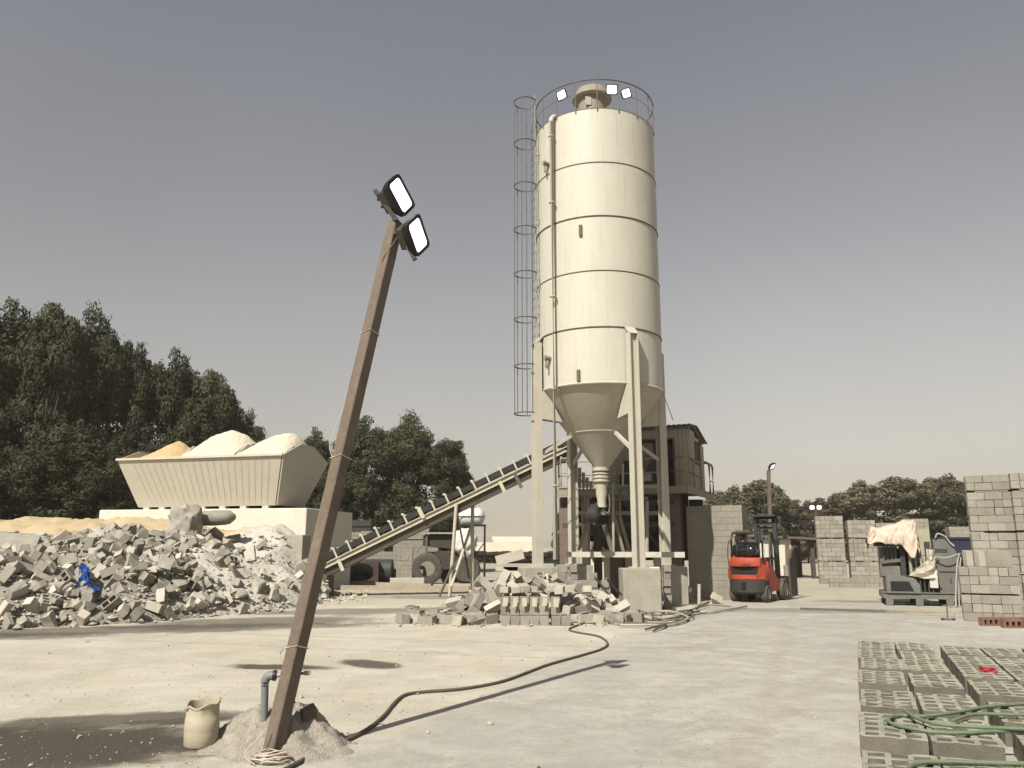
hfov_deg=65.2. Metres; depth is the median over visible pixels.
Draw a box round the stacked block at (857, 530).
[852,529,861,532]
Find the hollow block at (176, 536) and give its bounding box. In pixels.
[171,532,180,541]
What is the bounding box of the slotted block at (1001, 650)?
[982,649,1020,652]
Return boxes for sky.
[0,0,1023,547]
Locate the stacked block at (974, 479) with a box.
[964,475,981,483]
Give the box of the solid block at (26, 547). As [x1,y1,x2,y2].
[20,544,30,552]
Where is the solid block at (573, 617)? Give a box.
[570,614,580,622]
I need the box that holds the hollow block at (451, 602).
[445,596,462,607]
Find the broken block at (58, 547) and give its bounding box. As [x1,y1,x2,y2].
[55,545,62,551]
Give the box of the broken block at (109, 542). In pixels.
[100,538,114,545]
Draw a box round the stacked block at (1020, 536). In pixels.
[1016,533,1023,540]
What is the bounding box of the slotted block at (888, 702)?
[860,699,916,705]
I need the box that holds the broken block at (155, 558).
[149,555,159,561]
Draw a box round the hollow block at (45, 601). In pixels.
[38,593,51,611]
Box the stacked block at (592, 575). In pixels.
[590,573,596,579]
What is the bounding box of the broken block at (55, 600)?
[49,596,61,604]
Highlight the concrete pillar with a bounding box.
[285,535,310,559]
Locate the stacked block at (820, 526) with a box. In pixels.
[816,525,824,528]
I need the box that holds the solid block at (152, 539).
[144,537,155,541]
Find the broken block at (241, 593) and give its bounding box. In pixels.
[235,588,248,598]
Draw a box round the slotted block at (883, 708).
[860,702,918,713]
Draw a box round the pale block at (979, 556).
[974,550,985,566]
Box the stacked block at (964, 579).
[960,576,969,583]
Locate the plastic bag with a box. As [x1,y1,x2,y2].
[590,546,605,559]
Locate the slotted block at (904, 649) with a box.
[897,648,934,658]
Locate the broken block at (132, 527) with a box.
[122,523,136,534]
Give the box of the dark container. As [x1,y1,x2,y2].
[351,520,375,547]
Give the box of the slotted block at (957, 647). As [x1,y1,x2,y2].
[940,646,977,657]
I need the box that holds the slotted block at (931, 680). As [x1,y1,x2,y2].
[910,677,959,685]
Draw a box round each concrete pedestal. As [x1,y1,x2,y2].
[518,567,557,578]
[556,565,592,594]
[618,568,661,612]
[646,565,688,604]
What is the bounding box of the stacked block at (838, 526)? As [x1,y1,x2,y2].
[834,525,842,528]
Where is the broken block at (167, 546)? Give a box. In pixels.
[161,545,172,550]
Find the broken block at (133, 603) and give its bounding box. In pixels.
[129,599,141,608]
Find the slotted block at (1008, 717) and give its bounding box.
[997,716,1023,739]
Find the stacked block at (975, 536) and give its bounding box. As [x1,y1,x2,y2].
[971,533,979,540]
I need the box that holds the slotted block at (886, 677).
[858,675,904,679]
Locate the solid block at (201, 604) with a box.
[195,597,209,609]
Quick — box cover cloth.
[865,520,920,557]
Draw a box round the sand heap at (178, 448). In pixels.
[140,441,189,457]
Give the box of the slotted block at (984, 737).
[927,733,999,754]
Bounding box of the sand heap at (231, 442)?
[182,430,255,455]
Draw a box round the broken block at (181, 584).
[171,579,187,590]
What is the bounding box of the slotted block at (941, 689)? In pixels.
[912,683,964,700]
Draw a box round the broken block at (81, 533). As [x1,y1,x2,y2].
[78,531,86,536]
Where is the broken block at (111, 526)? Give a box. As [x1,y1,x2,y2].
[103,522,122,531]
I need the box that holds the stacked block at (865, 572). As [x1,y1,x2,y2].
[860,571,869,574]
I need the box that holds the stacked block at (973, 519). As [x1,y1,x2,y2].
[969,516,978,522]
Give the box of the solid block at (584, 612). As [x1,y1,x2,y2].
[578,611,591,614]
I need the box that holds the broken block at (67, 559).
[57,553,78,568]
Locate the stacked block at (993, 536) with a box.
[989,533,997,540]
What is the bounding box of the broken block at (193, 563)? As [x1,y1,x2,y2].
[188,559,197,568]
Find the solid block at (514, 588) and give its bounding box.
[509,584,519,593]
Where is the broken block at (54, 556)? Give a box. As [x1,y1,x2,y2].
[49,552,59,561]
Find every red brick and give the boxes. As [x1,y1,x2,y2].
[978,617,999,625]
[1000,617,1019,625]
[1000,619,1022,627]
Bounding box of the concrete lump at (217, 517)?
[202,510,235,525]
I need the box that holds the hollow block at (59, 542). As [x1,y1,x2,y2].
[50,540,62,546]
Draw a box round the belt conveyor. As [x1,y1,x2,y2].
[323,440,566,596]
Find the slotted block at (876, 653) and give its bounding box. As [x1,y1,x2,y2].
[858,652,896,655]
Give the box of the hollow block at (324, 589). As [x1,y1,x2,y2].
[320,585,331,594]
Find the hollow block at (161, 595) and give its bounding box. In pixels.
[156,587,167,605]
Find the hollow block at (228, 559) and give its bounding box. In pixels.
[224,555,239,565]
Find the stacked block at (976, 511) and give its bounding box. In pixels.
[968,508,985,515]
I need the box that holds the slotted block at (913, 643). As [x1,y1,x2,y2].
[894,642,930,651]
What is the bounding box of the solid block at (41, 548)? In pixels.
[36,544,46,553]
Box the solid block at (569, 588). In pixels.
[564,584,573,592]
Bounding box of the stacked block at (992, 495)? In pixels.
[984,492,1001,499]
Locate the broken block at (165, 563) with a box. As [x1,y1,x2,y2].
[154,553,173,577]
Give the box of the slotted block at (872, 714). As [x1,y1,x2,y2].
[859,712,915,719]
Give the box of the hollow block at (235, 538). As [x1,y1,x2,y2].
[228,534,240,542]
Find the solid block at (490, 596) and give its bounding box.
[484,589,497,603]
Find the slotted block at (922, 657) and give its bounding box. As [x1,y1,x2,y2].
[901,655,941,658]
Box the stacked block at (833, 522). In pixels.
[829,520,837,524]
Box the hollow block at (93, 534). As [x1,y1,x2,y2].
[87,531,97,541]
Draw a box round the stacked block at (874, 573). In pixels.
[870,571,878,575]
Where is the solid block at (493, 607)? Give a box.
[484,599,500,613]
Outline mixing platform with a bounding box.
[557,443,714,596]
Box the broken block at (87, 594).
[81,587,93,601]
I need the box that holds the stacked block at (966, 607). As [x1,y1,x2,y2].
[962,603,972,611]
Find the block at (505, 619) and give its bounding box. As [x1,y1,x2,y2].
[501,615,509,624]
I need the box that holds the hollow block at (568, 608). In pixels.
[562,601,576,614]
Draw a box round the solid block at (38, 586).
[30,579,47,593]
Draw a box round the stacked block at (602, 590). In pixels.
[598,587,610,593]
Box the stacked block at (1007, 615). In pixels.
[1003,613,1012,616]
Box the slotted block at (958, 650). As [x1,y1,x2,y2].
[942,649,981,663]
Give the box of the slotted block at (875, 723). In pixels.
[859,720,923,728]
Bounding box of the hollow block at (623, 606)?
[612,599,629,612]
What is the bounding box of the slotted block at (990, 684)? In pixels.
[968,682,1023,698]
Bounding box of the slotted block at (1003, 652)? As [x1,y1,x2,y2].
[983,650,1023,654]
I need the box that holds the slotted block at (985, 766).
[938,756,1021,767]
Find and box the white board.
[590,550,631,587]
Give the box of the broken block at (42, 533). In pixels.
[34,532,46,535]
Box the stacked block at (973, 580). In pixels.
[969,576,978,584]
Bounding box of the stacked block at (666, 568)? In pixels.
[662,565,670,571]
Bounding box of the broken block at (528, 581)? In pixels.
[523,577,532,584]
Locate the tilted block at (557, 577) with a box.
[552,572,567,583]
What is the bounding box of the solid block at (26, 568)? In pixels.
[16,560,33,575]
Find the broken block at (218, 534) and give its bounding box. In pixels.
[209,527,223,540]
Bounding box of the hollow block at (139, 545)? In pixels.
[133,540,144,553]
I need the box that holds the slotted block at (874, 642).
[858,641,892,642]
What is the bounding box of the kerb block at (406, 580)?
[390,578,423,582]
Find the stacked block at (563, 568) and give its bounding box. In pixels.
[560,565,567,571]
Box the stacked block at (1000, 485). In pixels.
[992,482,1009,489]
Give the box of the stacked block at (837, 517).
[833,516,842,519]
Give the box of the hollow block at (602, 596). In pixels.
[597,591,607,601]
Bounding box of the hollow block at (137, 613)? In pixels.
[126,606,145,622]
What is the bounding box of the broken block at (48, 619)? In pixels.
[39,610,57,626]
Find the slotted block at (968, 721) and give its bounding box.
[923,717,987,724]
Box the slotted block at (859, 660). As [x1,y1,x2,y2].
[858,655,897,669]
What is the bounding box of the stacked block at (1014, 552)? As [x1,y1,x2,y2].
[999,549,1017,556]
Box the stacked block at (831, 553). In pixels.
[827,552,835,555]
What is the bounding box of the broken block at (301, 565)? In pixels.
[296,560,306,571]
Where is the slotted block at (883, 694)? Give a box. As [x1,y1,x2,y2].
[861,692,914,698]
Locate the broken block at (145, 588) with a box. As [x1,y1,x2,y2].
[140,586,148,591]
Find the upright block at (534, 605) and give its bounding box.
[530,596,538,614]
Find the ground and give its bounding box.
[0,548,1023,767]
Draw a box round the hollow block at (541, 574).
[536,571,543,578]
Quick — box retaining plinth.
[99,508,351,587]
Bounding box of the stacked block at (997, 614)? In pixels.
[993,613,1003,616]
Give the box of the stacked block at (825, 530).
[821,529,829,532]
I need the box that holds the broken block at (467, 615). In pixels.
[461,612,473,623]
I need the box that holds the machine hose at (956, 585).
[948,553,961,607]
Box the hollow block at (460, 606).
[452,598,466,611]
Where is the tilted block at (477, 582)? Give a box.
[473,576,484,591]
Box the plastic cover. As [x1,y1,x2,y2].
[909,549,937,578]
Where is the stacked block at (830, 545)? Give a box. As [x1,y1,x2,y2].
[826,543,835,547]
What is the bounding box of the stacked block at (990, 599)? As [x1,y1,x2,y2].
[981,595,1000,603]
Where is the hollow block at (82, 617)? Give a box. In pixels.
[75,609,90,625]
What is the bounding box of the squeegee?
[941,606,955,619]
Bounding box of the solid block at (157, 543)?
[154,540,161,546]
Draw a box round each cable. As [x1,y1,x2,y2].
[592,601,709,623]
[604,610,699,623]
[618,600,708,615]
[618,610,688,626]
[636,604,730,620]
[637,604,707,618]
[644,623,666,631]
[661,605,746,613]
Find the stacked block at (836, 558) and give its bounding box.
[832,556,840,560]
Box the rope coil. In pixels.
[244,728,291,764]
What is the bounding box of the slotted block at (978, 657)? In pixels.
[948,655,990,671]
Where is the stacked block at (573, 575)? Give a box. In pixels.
[570,572,577,579]
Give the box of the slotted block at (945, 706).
[920,703,980,722]
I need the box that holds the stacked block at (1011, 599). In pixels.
[1000,595,1021,604]
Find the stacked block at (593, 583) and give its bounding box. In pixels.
[590,580,597,587]
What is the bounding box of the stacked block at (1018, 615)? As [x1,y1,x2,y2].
[1013,613,1023,616]
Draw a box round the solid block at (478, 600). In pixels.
[469,593,484,609]
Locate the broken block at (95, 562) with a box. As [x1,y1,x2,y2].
[90,559,100,567]
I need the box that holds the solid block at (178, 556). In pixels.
[175,552,182,560]
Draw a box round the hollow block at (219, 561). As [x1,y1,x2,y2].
[213,556,228,567]
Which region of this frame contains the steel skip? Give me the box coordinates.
[936,537,970,565]
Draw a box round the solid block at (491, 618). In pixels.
[484,613,498,624]
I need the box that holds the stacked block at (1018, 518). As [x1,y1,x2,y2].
[1014,515,1023,522]
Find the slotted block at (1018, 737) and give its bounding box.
[1015,735,1023,760]
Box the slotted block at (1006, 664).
[998,663,1023,668]
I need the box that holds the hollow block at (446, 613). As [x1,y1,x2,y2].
[435,611,450,614]
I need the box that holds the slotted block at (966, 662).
[953,661,997,676]
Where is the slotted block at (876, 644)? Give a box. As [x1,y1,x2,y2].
[858,643,893,645]
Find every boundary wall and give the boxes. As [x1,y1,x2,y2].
[396,542,531,559]
[798,540,878,561]
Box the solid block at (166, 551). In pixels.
[163,548,171,554]
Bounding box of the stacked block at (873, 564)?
[869,562,878,566]
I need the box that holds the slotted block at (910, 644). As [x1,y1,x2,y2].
[895,643,929,648]
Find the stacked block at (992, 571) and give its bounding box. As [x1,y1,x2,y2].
[988,567,997,575]
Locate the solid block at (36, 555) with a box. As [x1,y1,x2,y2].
[30,550,42,561]
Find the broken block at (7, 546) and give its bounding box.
[1,543,11,549]
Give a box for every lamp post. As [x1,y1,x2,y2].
[263,174,429,760]
[767,463,775,563]
[809,505,821,561]
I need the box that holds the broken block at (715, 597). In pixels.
[710,592,722,603]
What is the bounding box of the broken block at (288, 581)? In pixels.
[284,577,293,585]
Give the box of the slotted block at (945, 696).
[916,693,970,703]
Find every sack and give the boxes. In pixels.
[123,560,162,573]
[183,695,222,749]
[929,575,938,587]
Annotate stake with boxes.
[697,584,700,605]
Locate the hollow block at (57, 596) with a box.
[47,592,63,606]
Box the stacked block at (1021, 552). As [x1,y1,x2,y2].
[1018,549,1023,556]
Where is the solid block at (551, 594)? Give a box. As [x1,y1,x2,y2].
[547,592,555,601]
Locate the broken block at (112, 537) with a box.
[100,533,120,545]
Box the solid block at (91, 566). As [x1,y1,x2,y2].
[87,563,94,571]
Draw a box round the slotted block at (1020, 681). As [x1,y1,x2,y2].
[1015,677,1023,686]
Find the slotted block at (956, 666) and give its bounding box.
[955,665,1000,678]
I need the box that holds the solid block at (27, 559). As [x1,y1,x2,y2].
[21,553,35,566]
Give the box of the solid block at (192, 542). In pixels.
[184,538,198,547]
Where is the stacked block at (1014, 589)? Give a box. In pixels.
[1009,585,1020,594]
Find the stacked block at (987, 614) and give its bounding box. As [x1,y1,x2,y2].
[983,613,992,616]
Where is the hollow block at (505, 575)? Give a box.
[497,569,510,583]
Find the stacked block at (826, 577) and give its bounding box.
[824,575,832,579]
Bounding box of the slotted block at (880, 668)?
[860,665,904,676]
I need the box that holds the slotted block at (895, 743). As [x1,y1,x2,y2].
[859,730,928,757]
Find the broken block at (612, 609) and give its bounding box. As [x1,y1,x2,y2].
[603,607,620,613]
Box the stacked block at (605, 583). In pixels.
[600,580,608,587]
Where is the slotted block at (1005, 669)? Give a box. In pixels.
[1003,667,1023,672]
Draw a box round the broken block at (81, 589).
[79,585,94,596]
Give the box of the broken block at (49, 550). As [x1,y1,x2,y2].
[43,545,56,555]
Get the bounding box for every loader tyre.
[350,564,372,580]
[411,552,442,583]
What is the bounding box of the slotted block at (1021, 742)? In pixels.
[1019,740,1023,767]
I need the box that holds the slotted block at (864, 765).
[862,763,899,767]
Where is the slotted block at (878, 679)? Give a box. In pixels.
[858,677,905,681]
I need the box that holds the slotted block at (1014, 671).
[1006,670,1023,673]
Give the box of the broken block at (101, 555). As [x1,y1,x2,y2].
[95,551,105,561]
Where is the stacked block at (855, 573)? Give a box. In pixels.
[851,571,860,574]
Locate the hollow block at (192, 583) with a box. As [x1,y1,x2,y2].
[182,578,197,595]
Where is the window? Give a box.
[694,441,700,465]
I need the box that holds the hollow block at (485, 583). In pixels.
[480,577,491,591]
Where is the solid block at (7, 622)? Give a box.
[2,612,13,629]
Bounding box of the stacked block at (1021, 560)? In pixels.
[1019,557,1023,564]
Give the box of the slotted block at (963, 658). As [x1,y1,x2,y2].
[949,657,992,672]
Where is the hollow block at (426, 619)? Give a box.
[417,614,436,624]
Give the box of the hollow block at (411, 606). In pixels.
[405,604,419,613]
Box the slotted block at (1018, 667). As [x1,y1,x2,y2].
[1001,665,1023,670]
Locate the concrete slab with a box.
[0,531,40,552]
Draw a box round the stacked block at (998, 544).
[990,541,1008,548]
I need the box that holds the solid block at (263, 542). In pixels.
[255,538,267,549]
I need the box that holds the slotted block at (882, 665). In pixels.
[861,663,902,666]
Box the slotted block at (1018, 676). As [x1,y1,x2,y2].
[1012,675,1023,681]
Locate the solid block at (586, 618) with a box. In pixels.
[576,614,594,623]
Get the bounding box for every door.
[644,441,668,483]
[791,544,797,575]
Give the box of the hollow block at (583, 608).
[574,601,592,613]
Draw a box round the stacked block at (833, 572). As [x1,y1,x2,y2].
[829,571,837,574]
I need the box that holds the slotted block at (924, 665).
[903,664,945,666]
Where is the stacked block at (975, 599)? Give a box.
[971,595,981,603]
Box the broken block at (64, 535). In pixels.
[51,530,72,540]
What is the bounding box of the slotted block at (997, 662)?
[996,661,1023,665]
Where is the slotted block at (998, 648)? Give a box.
[979,647,1019,650]
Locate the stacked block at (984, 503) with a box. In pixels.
[976,500,993,507]
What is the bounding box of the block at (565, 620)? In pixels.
[561,615,570,625]
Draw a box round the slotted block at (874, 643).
[858,642,892,644]
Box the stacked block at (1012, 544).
[1008,541,1016,548]
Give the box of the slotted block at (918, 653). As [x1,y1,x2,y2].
[900,652,938,655]
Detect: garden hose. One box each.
[886,702,1023,734]
[906,759,1023,767]
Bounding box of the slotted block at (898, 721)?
[859,716,922,724]
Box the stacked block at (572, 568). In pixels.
[569,565,576,572]
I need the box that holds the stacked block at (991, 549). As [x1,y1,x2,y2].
[982,549,999,550]
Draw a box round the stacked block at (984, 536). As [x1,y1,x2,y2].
[980,533,988,540]
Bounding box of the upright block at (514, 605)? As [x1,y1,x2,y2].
[510,596,518,614]
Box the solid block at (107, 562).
[102,558,111,566]
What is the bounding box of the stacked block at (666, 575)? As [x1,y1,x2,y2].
[662,572,670,578]
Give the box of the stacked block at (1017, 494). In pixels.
[1011,490,1023,498]
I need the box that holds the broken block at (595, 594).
[591,590,599,597]
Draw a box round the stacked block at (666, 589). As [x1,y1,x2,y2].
[663,586,670,593]
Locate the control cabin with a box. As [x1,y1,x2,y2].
[609,423,706,490]
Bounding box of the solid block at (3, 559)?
[0,555,7,565]
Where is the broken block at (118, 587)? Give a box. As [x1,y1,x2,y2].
[111,581,127,593]
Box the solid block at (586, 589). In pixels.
[581,586,591,592]
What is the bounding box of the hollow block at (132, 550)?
[126,546,136,554]
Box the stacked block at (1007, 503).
[1003,500,1011,507]
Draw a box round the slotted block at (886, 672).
[858,670,902,674]
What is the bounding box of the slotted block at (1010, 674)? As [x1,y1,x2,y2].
[1009,673,1023,676]
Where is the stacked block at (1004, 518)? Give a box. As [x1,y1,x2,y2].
[996,515,1013,522]
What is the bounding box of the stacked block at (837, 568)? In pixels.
[833,566,841,570]
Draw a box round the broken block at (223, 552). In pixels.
[213,546,231,559]
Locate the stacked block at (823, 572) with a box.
[819,571,828,574]
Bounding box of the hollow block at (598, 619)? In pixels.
[589,613,603,624]
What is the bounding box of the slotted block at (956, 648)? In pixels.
[941,647,978,658]
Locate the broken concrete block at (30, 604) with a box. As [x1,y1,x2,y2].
[22,596,40,612]
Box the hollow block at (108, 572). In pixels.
[99,564,118,578]
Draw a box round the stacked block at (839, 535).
[835,533,843,537]
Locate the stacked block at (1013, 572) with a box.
[1008,568,1018,575]
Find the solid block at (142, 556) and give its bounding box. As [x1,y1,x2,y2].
[139,554,148,559]
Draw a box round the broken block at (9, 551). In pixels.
[0,549,12,555]
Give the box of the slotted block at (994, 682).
[967,680,1018,695]
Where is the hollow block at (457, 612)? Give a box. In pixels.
[450,610,466,614]
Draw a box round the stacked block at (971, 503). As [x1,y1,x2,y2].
[967,500,976,507]
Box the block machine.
[873,529,962,606]
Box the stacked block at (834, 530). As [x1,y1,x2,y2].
[830,529,838,532]
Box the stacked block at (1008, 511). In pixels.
[1004,507,1012,514]
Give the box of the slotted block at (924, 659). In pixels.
[901,657,943,662]
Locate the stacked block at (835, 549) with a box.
[831,548,840,551]
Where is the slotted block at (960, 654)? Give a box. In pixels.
[945,652,986,667]
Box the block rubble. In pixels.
[463,589,566,621]
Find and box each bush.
[478,551,489,562]
[486,551,503,562]
[515,552,531,562]
[543,551,556,562]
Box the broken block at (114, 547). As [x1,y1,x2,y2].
[109,543,125,552]
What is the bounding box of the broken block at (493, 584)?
[491,580,496,589]
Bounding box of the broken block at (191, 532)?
[185,530,197,538]
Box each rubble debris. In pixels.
[0,526,340,630]
[324,589,367,601]
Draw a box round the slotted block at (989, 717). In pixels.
[986,702,1023,725]
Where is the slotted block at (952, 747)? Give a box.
[929,736,1005,760]
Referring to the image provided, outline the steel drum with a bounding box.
[362,559,393,581]
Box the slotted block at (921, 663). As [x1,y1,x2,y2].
[902,661,943,665]
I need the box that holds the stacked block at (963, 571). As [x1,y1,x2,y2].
[958,567,968,575]
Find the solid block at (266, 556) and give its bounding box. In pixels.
[264,553,271,559]
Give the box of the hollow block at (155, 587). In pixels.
[150,582,165,595]
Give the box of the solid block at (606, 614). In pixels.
[599,610,616,619]
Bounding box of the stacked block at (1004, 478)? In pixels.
[1000,474,1008,481]
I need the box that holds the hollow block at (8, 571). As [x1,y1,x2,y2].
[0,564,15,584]
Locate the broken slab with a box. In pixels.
[495,549,527,575]
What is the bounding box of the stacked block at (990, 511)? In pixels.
[986,508,994,515]
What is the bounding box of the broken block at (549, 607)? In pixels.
[539,601,550,613]
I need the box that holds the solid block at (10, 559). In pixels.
[2,555,21,563]
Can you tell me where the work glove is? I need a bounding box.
[978,666,997,672]
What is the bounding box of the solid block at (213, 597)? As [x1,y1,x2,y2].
[209,592,217,606]
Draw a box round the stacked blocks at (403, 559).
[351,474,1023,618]
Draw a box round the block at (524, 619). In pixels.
[520,615,528,624]
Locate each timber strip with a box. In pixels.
[800,607,884,611]
[889,609,959,612]
[906,612,954,615]
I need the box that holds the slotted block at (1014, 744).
[1011,733,1023,759]
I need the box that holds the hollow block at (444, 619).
[437,614,452,624]
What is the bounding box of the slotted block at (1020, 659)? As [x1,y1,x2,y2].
[992,657,1023,660]
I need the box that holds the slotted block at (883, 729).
[859,725,925,734]
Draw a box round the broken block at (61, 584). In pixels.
[48,581,67,594]
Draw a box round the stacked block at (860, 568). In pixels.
[855,566,864,570]
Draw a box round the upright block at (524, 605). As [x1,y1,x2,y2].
[520,596,528,614]
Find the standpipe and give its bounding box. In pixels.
[260,670,310,721]
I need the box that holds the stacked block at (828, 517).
[824,516,832,519]
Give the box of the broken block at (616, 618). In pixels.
[609,613,623,624]
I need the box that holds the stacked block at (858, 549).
[854,548,862,551]
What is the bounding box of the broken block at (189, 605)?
[184,598,194,610]
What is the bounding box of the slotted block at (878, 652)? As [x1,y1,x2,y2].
[858,650,895,653]
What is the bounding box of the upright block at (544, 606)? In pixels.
[540,596,548,615]
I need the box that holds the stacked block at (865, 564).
[860,562,868,566]
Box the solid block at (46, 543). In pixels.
[42,540,50,546]
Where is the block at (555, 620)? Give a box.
[551,615,560,625]
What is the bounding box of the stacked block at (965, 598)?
[961,594,971,603]
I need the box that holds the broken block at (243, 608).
[236,602,249,613]
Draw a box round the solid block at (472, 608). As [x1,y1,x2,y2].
[467,604,480,611]
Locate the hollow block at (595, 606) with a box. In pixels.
[583,597,599,612]
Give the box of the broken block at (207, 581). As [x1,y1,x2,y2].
[200,576,213,587]
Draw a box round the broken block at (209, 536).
[205,533,213,540]
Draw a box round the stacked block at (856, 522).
[852,520,860,524]
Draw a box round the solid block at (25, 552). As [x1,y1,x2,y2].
[19,550,30,555]
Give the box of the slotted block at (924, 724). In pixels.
[923,721,980,728]
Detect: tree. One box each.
[0,296,41,493]
[0,301,102,515]
[0,308,21,493]
[0,422,114,518]
[0,436,42,519]
[34,300,142,502]
[61,428,154,518]
[85,340,166,509]
[129,346,211,490]
[147,444,169,508]
[163,368,247,447]
[237,407,267,442]
[302,426,331,508]
[311,457,381,528]
[318,415,413,551]
[375,409,452,548]
[409,437,474,539]
[447,469,478,556]
[703,490,731,505]
[715,484,765,538]
[731,479,790,538]
[765,499,812,560]
[791,500,827,562]
[803,497,846,561]
[825,490,870,561]
[832,479,903,561]
[870,476,953,538]
[913,476,965,536]
[917,473,988,534]
[948,483,1013,532]
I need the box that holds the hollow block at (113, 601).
[100,593,122,611]
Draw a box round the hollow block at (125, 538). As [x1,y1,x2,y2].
[119,533,130,542]
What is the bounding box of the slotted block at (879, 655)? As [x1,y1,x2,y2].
[858,653,896,656]
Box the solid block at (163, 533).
[152,530,164,538]
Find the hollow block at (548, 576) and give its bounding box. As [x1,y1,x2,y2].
[544,573,551,581]
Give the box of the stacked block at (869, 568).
[865,567,873,570]
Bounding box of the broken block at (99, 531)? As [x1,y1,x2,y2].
[91,526,103,538]
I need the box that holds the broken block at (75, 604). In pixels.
[69,598,82,610]
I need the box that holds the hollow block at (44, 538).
[39,535,52,543]
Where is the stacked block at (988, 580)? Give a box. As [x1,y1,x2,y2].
[979,576,999,584]
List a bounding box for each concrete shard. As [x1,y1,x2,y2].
[4,580,28,599]
[11,544,17,555]
[34,555,56,572]
[60,611,65,621]
[65,587,71,596]
[93,538,110,547]
[107,530,122,538]
[124,573,137,576]
[136,525,148,537]
[171,566,184,572]
[190,591,205,600]
[223,590,232,605]
[244,545,256,561]
[257,562,262,575]
[260,595,266,601]
[269,588,278,601]
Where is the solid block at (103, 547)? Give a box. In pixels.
[96,542,112,555]
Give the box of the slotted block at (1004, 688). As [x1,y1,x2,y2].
[971,685,1023,701]
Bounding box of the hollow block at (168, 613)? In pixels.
[160,605,177,620]
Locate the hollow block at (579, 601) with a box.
[573,597,582,613]
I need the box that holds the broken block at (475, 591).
[471,587,484,595]
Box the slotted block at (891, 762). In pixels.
[862,756,940,767]
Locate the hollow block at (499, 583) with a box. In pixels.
[494,579,505,596]
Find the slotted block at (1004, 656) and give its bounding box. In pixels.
[987,654,1023,659]
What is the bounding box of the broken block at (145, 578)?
[137,570,154,585]
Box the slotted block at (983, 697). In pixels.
[976,691,1023,711]
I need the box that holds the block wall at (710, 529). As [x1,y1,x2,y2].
[686,505,748,600]
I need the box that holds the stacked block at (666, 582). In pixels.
[663,579,670,585]
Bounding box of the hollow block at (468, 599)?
[463,593,473,605]
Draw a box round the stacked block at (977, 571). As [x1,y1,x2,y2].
[968,567,987,575]
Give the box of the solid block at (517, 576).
[513,571,523,583]
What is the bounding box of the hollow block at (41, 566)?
[31,560,47,574]
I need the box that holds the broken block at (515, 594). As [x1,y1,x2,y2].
[510,592,521,596]
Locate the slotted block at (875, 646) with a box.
[858,645,893,647]
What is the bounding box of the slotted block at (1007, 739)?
[1000,718,1023,746]
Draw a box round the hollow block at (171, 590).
[166,584,176,598]
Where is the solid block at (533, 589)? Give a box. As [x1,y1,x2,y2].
[528,586,537,592]
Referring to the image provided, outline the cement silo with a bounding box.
[514,74,684,567]
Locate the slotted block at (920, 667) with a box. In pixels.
[903,665,947,669]
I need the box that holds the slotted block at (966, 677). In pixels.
[962,674,1013,694]
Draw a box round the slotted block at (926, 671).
[904,668,949,686]
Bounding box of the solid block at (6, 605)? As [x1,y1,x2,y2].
[0,600,13,617]
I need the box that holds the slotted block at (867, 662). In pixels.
[861,661,902,664]
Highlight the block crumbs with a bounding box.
[377,593,697,626]
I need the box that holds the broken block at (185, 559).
[182,556,190,564]
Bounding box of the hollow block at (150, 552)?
[143,549,154,556]
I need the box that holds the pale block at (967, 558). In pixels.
[962,550,973,566]
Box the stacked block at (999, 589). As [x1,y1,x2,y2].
[990,585,1009,593]
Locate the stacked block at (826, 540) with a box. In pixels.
[822,539,830,542]
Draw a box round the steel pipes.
[594,576,621,595]
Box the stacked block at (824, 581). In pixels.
[820,580,828,583]
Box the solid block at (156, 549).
[154,544,163,552]
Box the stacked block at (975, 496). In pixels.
[966,493,984,500]
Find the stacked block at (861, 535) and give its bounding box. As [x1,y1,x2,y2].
[857,533,866,537]
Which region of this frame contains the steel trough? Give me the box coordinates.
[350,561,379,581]
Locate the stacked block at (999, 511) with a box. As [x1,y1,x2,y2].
[994,508,1003,514]
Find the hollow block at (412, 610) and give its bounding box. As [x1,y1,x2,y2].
[407,607,424,614]
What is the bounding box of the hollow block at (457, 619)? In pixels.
[452,614,464,625]
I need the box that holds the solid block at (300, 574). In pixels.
[294,570,303,579]
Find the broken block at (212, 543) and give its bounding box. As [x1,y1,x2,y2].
[204,538,221,548]
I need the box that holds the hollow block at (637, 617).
[628,613,644,621]
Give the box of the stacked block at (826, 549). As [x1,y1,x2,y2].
[822,548,830,551]
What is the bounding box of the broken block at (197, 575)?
[192,570,203,581]
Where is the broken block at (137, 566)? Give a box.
[129,561,147,572]
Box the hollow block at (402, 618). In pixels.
[395,613,410,623]
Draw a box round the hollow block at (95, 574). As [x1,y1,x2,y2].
[90,563,106,580]
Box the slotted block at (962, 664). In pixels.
[954,663,998,678]
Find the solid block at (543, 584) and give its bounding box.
[532,574,545,589]
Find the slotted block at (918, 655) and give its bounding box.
[900,654,939,658]
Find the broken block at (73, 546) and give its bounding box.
[69,543,76,551]
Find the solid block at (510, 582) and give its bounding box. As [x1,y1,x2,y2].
[503,580,515,595]
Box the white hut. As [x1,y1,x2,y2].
[748,535,819,578]
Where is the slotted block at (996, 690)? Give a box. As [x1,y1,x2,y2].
[974,688,1023,705]
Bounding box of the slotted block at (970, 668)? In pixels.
[957,667,1004,681]
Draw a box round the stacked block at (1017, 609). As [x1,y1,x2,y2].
[1012,605,1022,613]
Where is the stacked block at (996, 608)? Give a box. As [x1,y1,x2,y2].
[992,604,1002,612]
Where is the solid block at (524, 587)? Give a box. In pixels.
[517,583,529,592]
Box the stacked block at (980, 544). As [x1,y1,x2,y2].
[972,541,989,548]
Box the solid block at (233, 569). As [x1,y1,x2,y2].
[229,563,238,577]
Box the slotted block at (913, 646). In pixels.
[895,645,931,654]
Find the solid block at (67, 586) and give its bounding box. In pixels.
[62,582,75,595]

